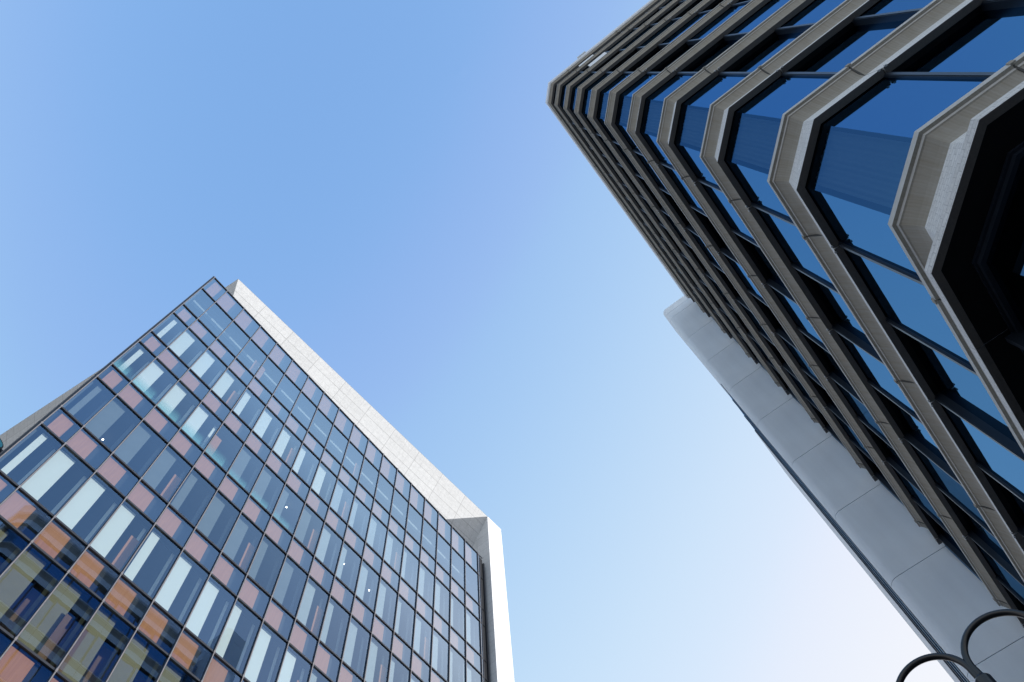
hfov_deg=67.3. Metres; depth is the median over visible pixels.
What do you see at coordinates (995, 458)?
window
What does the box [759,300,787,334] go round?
window
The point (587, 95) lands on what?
window
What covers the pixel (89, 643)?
window
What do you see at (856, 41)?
window
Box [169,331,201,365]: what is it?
window
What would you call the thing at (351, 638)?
window
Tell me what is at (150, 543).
window
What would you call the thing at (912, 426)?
window
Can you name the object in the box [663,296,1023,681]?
service tower
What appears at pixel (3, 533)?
window
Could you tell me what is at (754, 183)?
window
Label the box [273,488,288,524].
window
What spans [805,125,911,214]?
window
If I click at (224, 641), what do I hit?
window
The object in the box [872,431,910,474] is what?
window
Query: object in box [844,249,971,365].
window
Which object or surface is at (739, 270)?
window
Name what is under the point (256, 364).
window
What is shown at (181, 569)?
window
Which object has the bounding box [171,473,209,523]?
window
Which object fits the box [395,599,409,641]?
window
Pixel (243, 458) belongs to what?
window
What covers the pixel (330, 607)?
window
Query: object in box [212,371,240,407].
window
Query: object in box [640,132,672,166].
window
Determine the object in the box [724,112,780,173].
window
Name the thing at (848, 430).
window
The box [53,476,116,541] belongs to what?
window
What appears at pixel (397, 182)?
sky
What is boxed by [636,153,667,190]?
window
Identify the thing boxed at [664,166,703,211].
window
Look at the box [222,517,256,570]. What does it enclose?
window
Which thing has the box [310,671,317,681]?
window
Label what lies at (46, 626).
window
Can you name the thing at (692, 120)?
window
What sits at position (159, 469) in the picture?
window
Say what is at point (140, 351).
window
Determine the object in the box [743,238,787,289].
window
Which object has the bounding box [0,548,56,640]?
window
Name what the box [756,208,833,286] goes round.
window
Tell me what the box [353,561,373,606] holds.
window
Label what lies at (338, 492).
window
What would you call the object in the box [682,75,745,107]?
window
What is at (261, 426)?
window
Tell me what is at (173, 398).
window
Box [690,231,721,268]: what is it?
window
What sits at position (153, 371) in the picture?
window
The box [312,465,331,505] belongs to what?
window
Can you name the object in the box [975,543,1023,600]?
window
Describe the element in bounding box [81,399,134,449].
window
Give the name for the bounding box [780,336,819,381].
window
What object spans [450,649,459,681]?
window
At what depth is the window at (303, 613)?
30.68 m
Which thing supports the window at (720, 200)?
in the office building at (821, 202)
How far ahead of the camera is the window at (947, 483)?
15.95 m
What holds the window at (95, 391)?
in the glass office building at (160, 532)
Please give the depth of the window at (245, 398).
36.53 m
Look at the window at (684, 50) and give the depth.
23.65 m
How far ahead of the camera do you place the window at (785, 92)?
13.03 m
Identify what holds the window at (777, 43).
in the office building at (821, 202)
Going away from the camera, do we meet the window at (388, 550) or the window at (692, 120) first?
the window at (692, 120)
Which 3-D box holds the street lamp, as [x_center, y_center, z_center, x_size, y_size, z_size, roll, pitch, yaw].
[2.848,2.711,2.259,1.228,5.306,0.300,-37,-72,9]
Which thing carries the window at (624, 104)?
in the office building at (821, 202)
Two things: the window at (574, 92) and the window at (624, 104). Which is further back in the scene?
the window at (574, 92)
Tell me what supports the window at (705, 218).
in the office building at (821, 202)
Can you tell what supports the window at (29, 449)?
in the glass office building at (160, 532)
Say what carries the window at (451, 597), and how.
in the glass office building at (160, 532)
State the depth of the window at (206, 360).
35.68 m
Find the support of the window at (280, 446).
in the glass office building at (160, 532)
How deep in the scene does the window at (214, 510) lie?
29.25 m
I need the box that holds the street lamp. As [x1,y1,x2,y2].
[896,609,1023,681]
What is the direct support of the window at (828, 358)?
in the office building at (821, 202)
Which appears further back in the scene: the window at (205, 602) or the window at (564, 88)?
the window at (564, 88)
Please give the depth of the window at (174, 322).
35.11 m
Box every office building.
[0,276,513,681]
[545,0,1023,626]
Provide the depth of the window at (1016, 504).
12.81 m
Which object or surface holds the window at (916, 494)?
in the office building at (821, 202)
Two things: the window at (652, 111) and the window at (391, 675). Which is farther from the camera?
the window at (391, 675)
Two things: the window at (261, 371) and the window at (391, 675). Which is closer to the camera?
the window at (391, 675)
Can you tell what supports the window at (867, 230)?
in the office building at (821, 202)
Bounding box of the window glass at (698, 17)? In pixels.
[554,0,902,503]
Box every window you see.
[0,526,20,571]
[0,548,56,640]
[1,433,55,489]
[18,578,92,670]
[20,449,85,517]
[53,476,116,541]
[58,608,126,681]
[68,385,108,428]
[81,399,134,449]
[86,504,145,569]
[108,636,159,681]
[111,424,160,475]
[114,349,149,382]
[123,530,173,595]
[132,361,171,403]
[140,448,185,504]
[155,555,201,625]
[157,319,181,344]
[157,384,194,425]
[158,663,181,681]
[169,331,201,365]
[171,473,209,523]
[179,405,216,451]
[186,580,228,646]
[188,351,221,389]
[194,495,233,550]
[206,435,226,470]
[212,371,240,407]
[213,604,254,670]
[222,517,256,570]
[229,448,258,489]
[233,391,259,426]
[245,627,279,681]
[248,539,279,596]
[249,360,259,373]
[251,410,278,449]
[251,469,278,510]
[256,367,264,378]
[273,428,296,465]
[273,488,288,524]
[273,560,300,612]
[277,649,304,681]
[293,447,314,483]
[293,507,317,551]
[295,581,322,635]
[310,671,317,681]
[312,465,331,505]
[314,525,336,569]
[320,601,343,659]
[329,483,349,520]
[335,545,355,593]
[340,619,363,679]
[349,500,365,536]
[352,463,359,478]
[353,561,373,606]
[362,640,385,681]
[364,517,381,553]
[373,579,391,624]
[381,531,399,574]
[389,658,403,681]
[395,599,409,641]
[401,550,413,585]
[410,616,428,661]
[415,563,429,602]
[428,633,443,676]
[431,582,444,622]
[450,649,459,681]
[451,597,459,638]
[463,612,474,647]
[463,662,475,681]
[560,87,565,105]
[570,88,576,108]
[582,90,590,113]
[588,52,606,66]
[596,92,608,119]
[615,95,631,126]
[616,124,640,151]
[621,74,657,96]
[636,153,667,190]
[640,99,663,136]
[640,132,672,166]
[646,75,693,100]
[654,44,695,71]
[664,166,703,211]
[668,194,691,225]
[674,104,708,151]
[674,143,719,187]
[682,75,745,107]
[686,39,739,71]
[690,3,747,39]
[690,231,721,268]
[699,212,731,252]
[701,183,755,241]
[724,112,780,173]
[725,160,791,219]
[725,255,764,300]
[728,0,789,34]
[730,32,803,71]
[735,76,830,118]
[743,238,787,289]
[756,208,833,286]
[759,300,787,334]
[771,287,825,346]
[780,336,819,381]
[781,0,844,26]
[795,20,906,71]
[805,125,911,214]
[805,187,918,276]
[805,275,873,347]
[811,340,852,387]
[815,381,840,412]
[821,78,985,137]
[832,412,870,456]
[835,382,888,441]
[838,334,917,416]
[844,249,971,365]
[860,0,932,15]
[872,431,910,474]
[884,396,947,463]
[892,467,946,528]
[902,7,1023,71]
[904,333,1018,444]
[910,444,988,527]
[929,515,964,555]
[941,405,1023,495]
[944,544,982,582]
[953,502,1015,569]
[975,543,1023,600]
[995,480,1023,525]
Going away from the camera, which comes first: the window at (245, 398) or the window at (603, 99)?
the window at (603, 99)
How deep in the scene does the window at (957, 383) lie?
11.14 m
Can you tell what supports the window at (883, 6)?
in the office building at (821, 202)
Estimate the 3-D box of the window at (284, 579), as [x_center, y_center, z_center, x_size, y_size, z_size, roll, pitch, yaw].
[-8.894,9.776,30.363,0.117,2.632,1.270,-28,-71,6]
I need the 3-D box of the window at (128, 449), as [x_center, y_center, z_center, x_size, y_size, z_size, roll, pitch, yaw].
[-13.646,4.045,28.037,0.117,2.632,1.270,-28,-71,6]
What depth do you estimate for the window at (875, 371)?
15.00 m
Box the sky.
[0,0,953,681]
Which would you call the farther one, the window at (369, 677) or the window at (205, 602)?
the window at (369, 677)
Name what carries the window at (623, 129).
in the office building at (821, 202)
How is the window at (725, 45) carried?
in the office building at (821, 202)
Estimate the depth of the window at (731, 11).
23.08 m
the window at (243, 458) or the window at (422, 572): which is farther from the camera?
the window at (422, 572)
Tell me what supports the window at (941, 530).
in the office building at (821, 202)
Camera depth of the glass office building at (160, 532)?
31.55 m
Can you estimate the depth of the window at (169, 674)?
22.91 m
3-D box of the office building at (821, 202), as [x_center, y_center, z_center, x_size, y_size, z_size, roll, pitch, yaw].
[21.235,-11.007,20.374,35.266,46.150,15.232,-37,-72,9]
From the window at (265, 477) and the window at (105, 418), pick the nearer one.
the window at (105, 418)
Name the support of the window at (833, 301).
in the office building at (821, 202)
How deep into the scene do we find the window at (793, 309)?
18.52 m
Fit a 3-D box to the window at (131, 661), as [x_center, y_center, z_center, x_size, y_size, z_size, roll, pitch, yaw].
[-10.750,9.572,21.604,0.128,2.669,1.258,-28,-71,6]
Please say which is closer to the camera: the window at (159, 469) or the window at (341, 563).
the window at (159, 469)
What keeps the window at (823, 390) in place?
in the office building at (821, 202)
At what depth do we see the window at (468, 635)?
41.53 m
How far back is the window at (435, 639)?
36.93 m
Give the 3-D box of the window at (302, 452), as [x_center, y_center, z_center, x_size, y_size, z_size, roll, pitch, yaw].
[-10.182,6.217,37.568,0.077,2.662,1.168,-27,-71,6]
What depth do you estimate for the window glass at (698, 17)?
28.99 m
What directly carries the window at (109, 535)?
in the glass office building at (160, 532)
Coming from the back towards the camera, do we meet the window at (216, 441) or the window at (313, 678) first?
the window at (216, 441)
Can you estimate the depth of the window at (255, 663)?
26.66 m
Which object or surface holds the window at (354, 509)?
in the glass office building at (160, 532)
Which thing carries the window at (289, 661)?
in the glass office building at (160, 532)
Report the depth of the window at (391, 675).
32.93 m
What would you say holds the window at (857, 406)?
in the office building at (821, 202)
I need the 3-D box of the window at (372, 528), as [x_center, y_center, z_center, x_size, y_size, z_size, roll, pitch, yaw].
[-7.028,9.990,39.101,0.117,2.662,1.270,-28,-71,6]
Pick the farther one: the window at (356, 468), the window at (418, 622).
the window at (356, 468)
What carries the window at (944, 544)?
in the office building at (821, 202)
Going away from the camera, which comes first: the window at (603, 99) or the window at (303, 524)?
the window at (603, 99)
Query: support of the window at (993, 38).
in the office building at (821, 202)
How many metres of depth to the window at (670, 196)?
25.43 m
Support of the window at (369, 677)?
in the glass office building at (160, 532)
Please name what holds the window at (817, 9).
in the office building at (821, 202)
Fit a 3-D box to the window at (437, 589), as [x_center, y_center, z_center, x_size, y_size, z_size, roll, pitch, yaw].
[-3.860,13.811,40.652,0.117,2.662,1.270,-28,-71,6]
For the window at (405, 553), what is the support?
in the glass office building at (160, 532)
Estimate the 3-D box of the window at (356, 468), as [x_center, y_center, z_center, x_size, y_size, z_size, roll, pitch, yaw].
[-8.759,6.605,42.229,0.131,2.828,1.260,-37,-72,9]
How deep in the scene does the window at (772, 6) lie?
19.64 m
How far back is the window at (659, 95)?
20.03 m
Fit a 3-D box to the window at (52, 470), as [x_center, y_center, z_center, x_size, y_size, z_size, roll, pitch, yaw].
[-14.182,4.417,23.856,0.117,2.666,1.270,-28,-71,6]
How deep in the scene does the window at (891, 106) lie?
9.50 m
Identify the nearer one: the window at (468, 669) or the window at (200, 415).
the window at (200, 415)
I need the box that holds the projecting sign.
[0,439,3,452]
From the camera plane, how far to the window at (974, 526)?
16.70 m
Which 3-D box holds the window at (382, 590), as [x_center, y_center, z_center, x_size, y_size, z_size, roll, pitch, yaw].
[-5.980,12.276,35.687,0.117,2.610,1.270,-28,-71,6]
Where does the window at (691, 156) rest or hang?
in the office building at (821, 202)
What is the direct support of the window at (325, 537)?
in the glass office building at (160, 532)
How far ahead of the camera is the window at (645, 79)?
23.52 m

